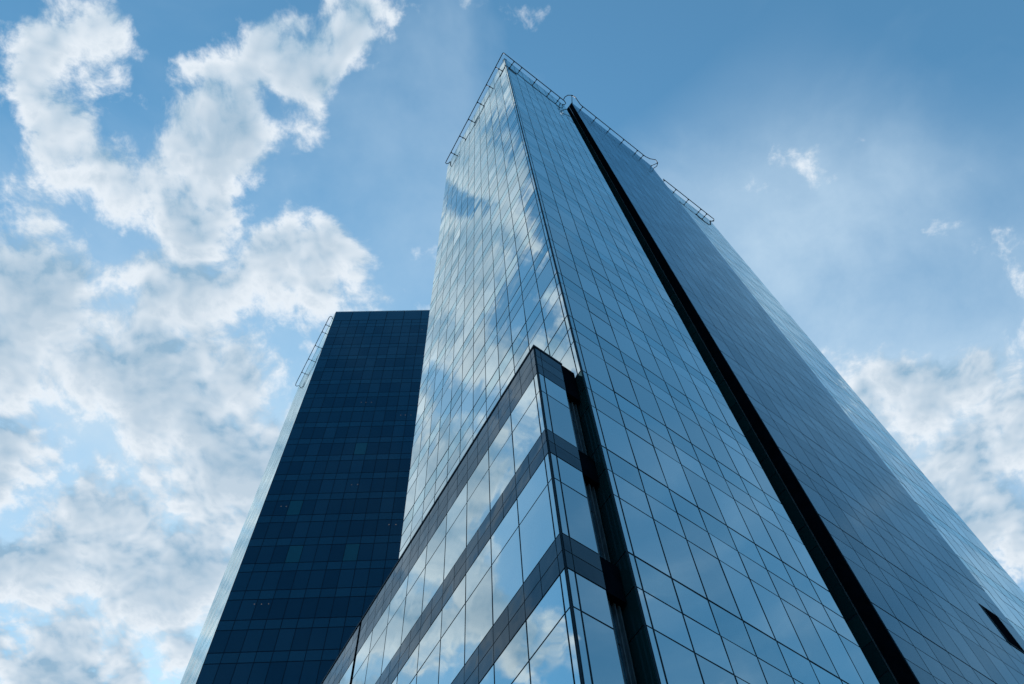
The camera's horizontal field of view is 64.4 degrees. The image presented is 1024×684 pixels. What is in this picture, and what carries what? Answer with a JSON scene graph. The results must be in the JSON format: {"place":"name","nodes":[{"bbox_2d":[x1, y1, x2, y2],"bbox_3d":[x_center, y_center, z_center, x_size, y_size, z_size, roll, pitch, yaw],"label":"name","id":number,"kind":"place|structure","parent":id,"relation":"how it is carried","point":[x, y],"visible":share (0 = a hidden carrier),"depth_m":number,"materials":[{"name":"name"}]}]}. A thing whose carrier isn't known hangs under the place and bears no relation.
{"place":"outdoors","nodes":[
{"label":"outdoors","id":0,"kind":"place"},
{"bbox_2d":[180,310,429,683],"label":"office tower","id":1,"kind":"structure","parent":0,"point":[313,560],"depth_m":88.55,"materials":[{"name":"glass"}]},
{"bbox_2d":[196,664,218,683],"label":"window pane","id":2,"kind":"structure","parent":1,"relation":"in","point":[208,672],"depth_m":68.75,"materials":[{"name":"blue glass"}]},
{"bbox_2d":[208,631,230,652],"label":"window pane","id":3,"kind":"structure","parent":1,"relation":"in","point":[219,642],"depth_m":71.89,"materials":[{"name":"blue glass"}]},
{"bbox_2d":[213,664,235,683],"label":"window pane","id":4,"kind":"structure","parent":1,"relation":"in","point":[224,674],"depth_m":68.75,"materials":[{"name":"blue glass"}]},
{"bbox_2d":[220,600,241,620],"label":"window pane","id":5,"kind":"structure","parent":1,"relation":"in","point":[231,609],"depth_m":75.34,"materials":[{"name":"blue glass"}]},
{"bbox_2d":[225,630,246,651],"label":"window pane","id":6,"kind":"structure","parent":1,"relation":"in","point":[236,639],"depth_m":71.99,"materials":[{"name":"blue glass"}]},
{"bbox_2d":[231,572,251,590],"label":"window pane","id":7,"kind":"structure","parent":1,"relation":"in","point":[242,579],"depth_m":78.68,"materials":[{"name":"blue glass"}]},
{"bbox_2d":[230,663,252,683],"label":"window pane","id":8,"kind":"structure","parent":1,"relation":"in","point":[241,674],"depth_m":68.83,"materials":[{"name":"blue glass"}]},
{"bbox_2d":[236,600,256,619],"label":"window pane","id":9,"kind":"structure","parent":1,"relation":"in","point":[246,610],"depth_m":75.32,"materials":[{"name":"blue glass"}]},
{"bbox_2d":[242,547,260,563],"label":"window pane","id":10,"kind":"structure","parent":1,"relation":"in","point":[251,555],"depth_m":82.08,"materials":[{"name":"blue glass"}]},
{"bbox_2d":[241,630,262,651],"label":"window pane","id":11,"kind":"structure","parent":1,"relation":"in","point":[252,640],"depth_m":71.99,"materials":[{"name":"blue glass"}]},
{"bbox_2d":[246,572,266,590],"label":"window pane","id":12,"kind":"structure","parent":1,"relation":"in","point":[256,581],"depth_m":78.74,"materials":[{"name":"blue glass"}]},
{"bbox_2d":[248,663,269,683],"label":"window pane","id":13,"kind":"structure","parent":1,"relation":"in","point":[258,674],"depth_m":68.83,"materials":[{"name":"blue glass"}]},
{"bbox_2d":[251,523,268,538],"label":"window pane","id":14,"kind":"structure","parent":1,"relation":"in","point":[260,530],"depth_m":85.50,"materials":[{"name":"blue glass"}]},
{"bbox_2d":[252,599,272,619],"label":"window pane","id":15,"kind":"structure","parent":1,"relation":"in","point":[261,611],"depth_m":75.43,"materials":[{"name":"blue glass"}]},
{"bbox_2d":[256,546,274,562],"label":"window pane","id":16,"kind":"structure","parent":1,"relation":"in","point":[265,554],"depth_m":82.22,"materials":[{"name":"blue glass"}]},
{"bbox_2d":[258,629,278,650],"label":"window pane","id":17,"kind":"structure","parent":1,"relation":"in","point":[269,637],"depth_m":72.08,"materials":[{"name":"blue glass"}]},
{"bbox_2d":[260,501,276,515],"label":"window pane","id":18,"kind":"structure","parent":1,"relation":"in","point":[268,508],"depth_m":88.90,"materials":[{"name":"blue glass"}]},
{"bbox_2d":[262,572,280,589],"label":"window pane","id":19,"kind":"structure","parent":1,"relation":"in","point":[272,578],"depth_m":78.80,"materials":[{"name":"blue glass"}]},
{"bbox_2d":[265,523,282,537],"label":"window pane","id":20,"kind":"structure","parent":1,"relation":"in","point":[273,531],"depth_m":85.58,"materials":[{"name":"blue glass"}]},
{"bbox_2d":[265,662,286,683],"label":"window pane","id":21,"kind":"structure","parent":1,"relation":"in","point":[275,674],"depth_m":68.83,"materials":[{"name":"blue glass"}]},
{"bbox_2d":[268,481,283,493],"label":"window pane","id":22,"kind":"structure","parent":1,"relation":"in","point":[276,486],"depth_m":92.33,"materials":[{"name":"blue glass"}]},
{"bbox_2d":[268,599,287,618],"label":"window pane","id":23,"kind":"structure","parent":1,"relation":"in","point":[277,610],"depth_m":75.43,"materials":[{"name":"blue glass"}]},
{"bbox_2d":[270,546,288,562],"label":"window pane","id":24,"kind":"structure","parent":1,"relation":"in","point":[280,552],"depth_m":82.22,"materials":[{"name":"blue glass"}]},
{"bbox_2d":[273,501,289,514],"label":"window pane","id":25,"kind":"structure","parent":1,"relation":"in","point":[281,509],"depth_m":88.90,"materials":[{"name":"blue glass"}]},
{"bbox_2d":[275,462,290,474],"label":"window pane","id":26,"kind":"structure","parent":1,"relation":"in","point":[283,467],"depth_m":95.66,"materials":[{"name":"blue glass"}]},
{"bbox_2d":[274,629,294,650],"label":"window pane","id":27,"kind":"structure","parent":1,"relation":"in","point":[285,638],"depth_m":72.19,"materials":[{"name":"blue glass"}]},
{"bbox_2d":[277,571,295,589],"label":"window pane","id":28,"kind":"structure","parent":1,"relation":"in","point":[287,577],"depth_m":78.86,"materials":[{"name":"blue glass"}]},
{"bbox_2d":[279,522,296,537],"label":"window pane","id":29,"kind":"structure","parent":1,"relation":"in","point":[287,530],"depth_m":85.58,"materials":[{"name":"blue glass"}]},
{"bbox_2d":[281,481,296,493],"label":"window pane","id":30,"kind":"structure","parent":1,"relation":"in","point":[288,487],"depth_m":92.33,"materials":[{"name":"blue glass"}]},
{"bbox_2d":[282,662,302,683],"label":"window pane","id":31,"kind":"structure","parent":1,"relation":"in","point":[293,670],"depth_m":68.83,"materials":[{"name":"blue glass"}]},
{"bbox_2d":[283,598,303,618],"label":"window pane","id":32,"kind":"structure","parent":1,"relation":"in","point":[293,608],"depth_m":75.54,"materials":[{"name":"blue glass"}]},
{"bbox_2d":[291,628,311,649],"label":"window pane","id":33,"kind":"structure","parent":1,"relation":"in","point":[301,638],"depth_m":72.19,"materials":[{"name":"blue glass"}]},
{"bbox_2d":[292,571,310,588],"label":"window pane","id":34,"kind":"structure","parent":1,"relation":"in","point":[301,579],"depth_m":78.91,"materials":[{"name":"blue glass"}]},
{"bbox_2d":[293,522,309,537],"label":"window pane","id":35,"kind":"structure","parent":1,"relation":"in","point":[301,529],"depth_m":85.70,"materials":[{"name":"blue glass"}]},
{"bbox_2d":[293,480,309,493],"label":"window pane","id":36,"kind":"structure","parent":1,"relation":"in","point":[301,486],"depth_m":92.32,"materials":[{"name":"blue glass"}]},
{"bbox_2d":[300,500,315,514],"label":"window pane","id":37,"kind":"structure","parent":1,"relation":"in","point":[308,506],"depth_m":89.05,"materials":[{"name":"blue glass"}]},
{"bbox_2d":[300,545,316,561],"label":"window pane","id":38,"kind":"structure","parent":1,"relation":"in","point":[308,553],"depth_m":82.34,"materials":[{"name":"blue glass"}]},
{"bbox_2d":[299,598,318,617],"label":"window pane","id":39,"kind":"structure","parent":1,"relation":"in","point":[309,606],"depth_m":75.65,"materials":[{"name":"blue glass"}]},
{"bbox_2d":[299,661,319,683],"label":"window pane","id":40,"kind":"structure","parent":1,"relation":"in","point":[309,674],"depth_m":68.91,"materials":[{"name":"blue glass"}]},
{"bbox_2d":[306,480,321,492],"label":"window pane","id":41,"kind":"structure","parent":1,"relation":"in","point":[314,485],"depth_m":92.49,"materials":[{"name":"blue glass"}]},
{"bbox_2d":[307,522,322,536],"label":"window pane","id":42,"kind":"structure","parent":1,"relation":"in","point":[315,528],"depth_m":85.70,"materials":[{"name":"blue glass"}]},
{"bbox_2d":[307,570,324,588],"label":"window pane","id":43,"kind":"structure","parent":1,"relation":"in","point":[316,578],"depth_m":78.97,"materials":[{"name":"blue glass"}]},
{"bbox_2d":[307,628,327,649],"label":"window pane","id":44,"kind":"structure","parent":1,"relation":"in","point":[318,635],"depth_m":72.27,"materials":[{"name":"blue glass"}]},
{"bbox_2d":[312,461,326,473],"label":"window pane","id":45,"kind":"structure","parent":1,"relation":"in","point":[319,468],"depth_m":95.82,"materials":[{"name":"blue glass"}]},
{"bbox_2d":[313,500,328,513],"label":"window pane","id":46,"kind":"structure","parent":1,"relation":"in","point":[321,506],"depth_m":89.05,"materials":[{"name":"blue glass"}]},
{"bbox_2d":[314,545,330,561],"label":"window pane","id":47,"kind":"structure","parent":1,"relation":"in","point":[323,551],"depth_m":82.34,"materials":[{"name":"blue glass"}]},
{"bbox_2d":[315,598,333,617],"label":"window pane","id":48,"kind":"structure","parent":1,"relation":"in","point":[324,608],"depth_m":75.65,"materials":[{"name":"blue glass"}]},
{"bbox_2d":[316,661,333,683],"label":"window pane","id":49,"kind":"structure","parent":1,"relation":"in","point":[325,666],"depth_m":69.20,"materials":[{"name":"blue glass"}]},
{"bbox_2d":[319,480,333,492],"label":"window pane","id":50,"kind":"structure","parent":1,"relation":"in","point":[327,485],"depth_m":92.49,"materials":[{"name":"blue glass"}]},
{"bbox_2d":[320,521,336,536],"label":"window pane","id":51,"kind":"structure","parent":1,"relation":"in","point":[328,530],"depth_m":85.70,"materials":[{"name":"blue glass"}]},
{"bbox_2d":[322,570,339,587],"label":"window pane","id":52,"kind":"structure","parent":1,"relation":"in","point":[331,577],"depth_m":79.03,"materials":[{"name":"blue glass"}]},
{"bbox_2d":[324,627,343,648],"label":"window pane","id":53,"kind":"structure","parent":1,"relation":"in","point":[334,635],"depth_m":72.27,"materials":[{"name":"blue glass"}]},
{"bbox_2d":[326,500,341,513],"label":"window pane","id":54,"kind":"structure","parent":1,"relation":"in","point":[334,506],"depth_m":89.03,"materials":[{"name":"blue glass"}]},
{"bbox_2d":[328,544,345,560],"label":"window pane","id":55,"kind":"structure","parent":1,"relation":"in","point":[337,551],"depth_m":82.46,"materials":[{"name":"blue glass"}]},
{"bbox_2d":[332,479,346,492],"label":"window pane","id":56,"kind":"structure","parent":1,"relation":"in","point":[339,486],"depth_m":92.46,"materials":[{"name":"blue glass"}]},
{"bbox_2d":[331,597,348,616],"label":"window pane","id":57,"kind":"structure","parent":1,"relation":"in","point":[340,605],"depth_m":75.65,"materials":[{"name":"blue glass"}]},
{"bbox_2d":[334,521,350,536],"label":"window pane","id":58,"kind":"structure","parent":1,"relation":"in","point":[342,528],"depth_m":85.85,"materials":[{"name":"blue glass"}]},
{"bbox_2d":[337,569,354,587],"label":"window pane","id":59,"kind":"structure","parent":1,"relation":"in","point":[346,576],"depth_m":79.09,"materials":[{"name":"blue glass"}]},
{"bbox_2d":[340,499,354,513],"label":"window pane","id":60,"kind":"structure","parent":1,"relation":"in","point":[347,506],"depth_m":89.18,"materials":[{"name":"blue glass"}]},
{"bbox_2d":[340,627,355,648],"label":"window pane","id":61,"kind":"structure","parent":1,"relation":"in","point":[347,632],"depth_m":72.70,"materials":[{"name":"blue glass"}]},
{"bbox_2d":[345,479,359,491],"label":"window pane","id":62,"kind":"structure","parent":1,"relation":"in","point":[349,488],"depth_m":92.64,"materials":[{"name":"blue glass"}]},
{"bbox_2d":[346,597,364,616],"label":"window pane","id":63,"kind":"structure","parent":1,"relation":"in","point":[355,607],"depth_m":75.76,"materials":[{"name":"blue glass"}]},
{"bbox_2d":[348,521,363,535],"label":"window pane","id":64,"kind":"structure","parent":1,"relation":"in","point":[356,527],"depth_m":85.84,"materials":[{"name":"blue glass"}]},
{"bbox_2d":[349,460,363,472],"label":"window pane","id":65,"kind":"structure","parent":1,"relation":"in","point":[356,466],"depth_m":96.01,"materials":[{"name":"blue glass"}]},
{"bbox_2d":[352,569,368,586],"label":"window pane","id":66,"kind":"structure","parent":1,"relation":"in","point":[361,575],"depth_m":79.09,"materials":[{"name":"blue glass"}]},
{"bbox_2d":[353,499,367,512],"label":"window pane","id":67,"kind":"structure","parent":1,"relation":"in","point":[360,506],"depth_m":89.18,"materials":[{"name":"blue glass"}]},
{"bbox_2d":[358,479,371,491],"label":"window pane","id":68,"kind":"structure","parent":1,"relation":"in","point":[365,484],"depth_m":92.64,"materials":[{"name":"blue glass"}]},
{"bbox_2d":[357,544,373,559],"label":"window pane","id":69,"kind":"structure","parent":1,"relation":"in","point":[365,550],"depth_m":82.53,"materials":[{"name":"blue glass"}]},
{"bbox_2d":[362,460,375,472],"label":"window pane","id":70,"kind":"structure","parent":1,"relation":"in","point":[368,466],"depth_m":95.98,"materials":[{"name":"blue glass"}]},
{"bbox_2d":[362,520,377,535],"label":"window pane","id":71,"kind":"structure","parent":1,"relation":"in","point":[369,529],"depth_m":85.90,"materials":[{"name":"blue glass"}]},
{"bbox_2d":[366,499,380,512],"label":"window pane","id":72,"kind":"structure","parent":1,"relation":"in","point":[373,504],"depth_m":89.26,"materials":[{"name":"blue glass"}]},
{"bbox_2d":[367,569,383,586],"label":"window pane","id":73,"kind":"structure","parent":1,"relation":"in","point":[375,575],"depth_m":79.09,"materials":[{"name":"blue glass"}]},
{"bbox_2d":[370,478,384,491],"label":"window pane","id":74,"kind":"structure","parent":1,"relation":"in","point":[377,484],"depth_m":92.62,"materials":[{"name":"blue glass"}]},
{"bbox_2d":[372,543,387,559],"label":"window pane","id":75,"kind":"structure","parent":1,"relation":"in","point":[380,549],"depth_m":82.58,"materials":[{"name":"blue glass"}]},
{"bbox_2d":[376,520,390,534],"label":"window pane","id":76,"kind":"structure","parent":1,"relation":"in","point":[383,527],"depth_m":85.98,"materials":[{"name":"blue glass"}]},
{"bbox_2d":[380,498,393,512],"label":"window pane","id":77,"kind":"structure","parent":1,"relation":"in","point":[386,503],"depth_m":89.33,"materials":[{"name":"blue glass"}]},
{"bbox_2d":[383,478,396,491],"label":"window pane","id":78,"kind":"structure","parent":1,"relation":"in","point":[390,483],"depth_m":92.80,"materials":[{"name":"blue glass"}]},
{"bbox_2d":[386,543,400,559],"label":"window pane","id":79,"kind":"structure","parent":1,"relation":"in","point":[393,550],"depth_m":82.58,"materials":[{"name":"blue glass"}]},
{"bbox_2d":[390,519,403,534],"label":"window pane","id":80,"kind":"structure","parent":1,"relation":"in","point":[395,529],"depth_m":85.98,"materials":[{"name":"blue glass"}]},
{"bbox_2d":[393,498,405,511],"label":"window pane","id":81,"kind":"structure","parent":1,"relation":"in","point":[399,503],"depth_m":89.41,"materials":[{"name":"blue glass"}]},
{"bbox_2d":[396,478,408,490],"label":"window pane","id":82,"kind":"structure","parent":1,"relation":"in","point":[402,483],"depth_m":92.80,"materials":[{"name":"blue glass"}]},
{"bbox_2d":[0,0,1023,683],"label":"sky","id":83,"kind":"structure","parent":0,"point":[191,191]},
{"bbox_2d":[399,52,1023,683],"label":"office tower","id":84,"kind":"structure","parent":0,"point":[773,506],"depth_m":30.38,"materials":[{"name":"glass"}]},
{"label":"pavement","id":85,"kind":"structure","parent":0,"visible":0},
{"bbox_2d":[321,344,636,683],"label":"wing","id":86,"kind":"structure","parent":85,"relation":"on","point":[505,570],"depth_m":18.35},
{"bbox_2d":[352,655,368,683],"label":"window pane","id":87,"kind":"structure","parent":86,"relation":"in","point":[360,678],"depth_m":23.95,"materials":[{"name":"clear glass"}]},
{"bbox_2d":[365,627,386,683],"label":"window pane","id":88,"kind":"structure","parent":86,"relation":"in","point":[375,661],"depth_m":23.14,"materials":[{"name":"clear glass"}]},
{"bbox_2d":[381,598,405,673],"bbox_3d":[-3.285,8.154,22.628,0.013,1.760,1.199,26,-68,-14],"label":"window pane","id":89,"kind":"structure","parent":86,"relation":"in","point":[393,636],"depth_m":22.57,"materials":[{"name":"blue glass"}]},
{"bbox_2d":[401,569,424,643],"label":"window pane","id":90,"kind":"structure","parent":86,"relation":"in","point":[414,599],"depth_m":22.10,"materials":[{"name":"blue glass"}]},
{"bbox_2d":[417,641,440,683],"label":"window pane","id":91,"kind":"structure","parent":86,"relation":"in","point":[429,672],"depth_m":18.75,"materials":[{"name":"blue glass"}]},
{"bbox_2d":[422,536,445,612],"bbox_3d":[-2.075,6.184,21.714,0.014,1.760,1.199,26,-68,-14],"label":"window pane","id":92,"kind":"structure","parent":86,"relation":"in","point":[434,573],"depth_m":21.64,"materials":[{"name":"blue glass"}]},
{"bbox_2d":[439,605,464,683],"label":"window pane","id":93,"kind":"structure","parent":86,"relation":"in","point":[452,652],"depth_m":17.92,"materials":[{"name":"blue glass"}]},
{"bbox_2d":[444,504,466,579],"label":"window pane","id":94,"kind":"structure","parent":86,"relation":"in","point":[456,536],"depth_m":21.19,"materials":[{"name":"blue glass"}]},
{"bbox_2d":[467,470,489,545],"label":"window pane","id":95,"kind":"structure","parent":86,"relation":"in","point":[478,505],"depth_m":20.74,"materials":[{"name":"blue glass"}]},
{"bbox_2d":[465,567,492,663],"bbox_3d":[-0.717,5.845,17.482,0.014,1.740,1.199,26,-68,-14],"label":"window pane","id":96,"kind":"structure","parent":86,"relation":"in","point":[479,607],"depth_m":17.41,"materials":[{"name":"blue glass"}]},
{"bbox_2d":[489,434,514,509],"bbox_3d":[-0.261,3.229,20.343,0.015,1.760,1.199,26,-68,-14],"label":"window pane","id":97,"kind":"structure","parent":86,"relation":"in","point":[502,470],"depth_m":20.28,"materials":[{"name":"blue glass"}]},
{"bbox_2d":[492,527,522,623],"bbox_3d":[-0.111,4.860,17.025,0.013,1.740,1.199,26,-68,-14],"label":"window pane","id":98,"kind":"structure","parent":86,"relation":"in","point":[507,576],"depth_m":16.95,"materials":[{"name":"blue glass"}]},
{"bbox_2d":[513,663,530,683],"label":"window pane","id":99,"kind":"structure","parent":86,"relation":"in","point":[524,677],"depth_m":14.21,"materials":[{"name":"blue glass"}]},
{"bbox_2d":[513,397,540,472],"bbox_3d":[0.344,2.244,19.886,0.015,1.760,1.199,26,-68,-14],"label":"window pane","id":100,"kind":"structure","parent":86,"relation":"in","point":[526,434],"depth_m":19.81,"materials":[{"name":"blue glass"}]},
{"bbox_2d":[520,485,554,581],"bbox_3d":[0.494,3.875,16.568,0.013,1.740,1.199,26,-68,-14],"label":"window pane","id":101,"kind":"structure","parent":86,"relation":"in","point":[537,535],"depth_m":16.49,"materials":[{"name":"blue glass"}]},
{"bbox_2d":[541,391,551,431],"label":"window pane","id":102,"kind":"structure","parent":86,"relation":"in","point":[545,403],"depth_m":19.55,"materials":[{"name":"blue glass"}]},
{"bbox_2d":[530,615,573,683],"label":"window pane","id":103,"kind":"structure","parent":86,"relation":"in","point":[551,664],"depth_m":13.54,"materials":[{"name":"blue glass"}]},
{"bbox_2d":[549,479,559,537],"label":"window pane","id":104,"kind":"structure","parent":86,"relation":"in","point":[554,512],"depth_m":16.24,"materials":[{"name":"blue glass"}]},
{"bbox_2d":[554,479,567,535],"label":"window pane","id":105,"kind":"structure","parent":86,"relation":"in","point":[557,484],"depth_m":16.23,"materials":[{"name":"blue glass"}]},
{"bbox_2d":[547,395,576,447],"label":"window pane","id":106,"kind":"structure","parent":86,"relation":"in","point":[562,426],"depth_m":19.69,"materials":[{"name":"blue glass"}]},
{"bbox_2d":[566,609,580,683],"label":"window pane","id":107,"kind":"structure","parent":86,"relation":"in","point":[568,615],"depth_m":13.03,"materials":[{"name":"blue glass"}]},
{"bbox_2d":[561,483,597,553],"bbox_3d":[1.354,3.535,16.440,0.701,1.740,0.014,34,-70,-17],"label":"window pane","id":108,"kind":"structure","parent":86,"relation":"in","point":[579,521],"depth_m":16.37,"materials":[{"name":"blue glass"}]},
{"bbox_2d":[573,608,590,683],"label":"window pane","id":109,"kind":"structure","parent":86,"relation":"in","point":[581,641],"depth_m":13.02,"materials":[{"name":"blue glass"}]},
{"bbox_2d":[582,613,623,683],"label":"window pane","id":110,"kind":"structure","parent":86,"relation":"in","point":[605,666],"depth_m":13.28,"materials":[{"name":"blue glass"}]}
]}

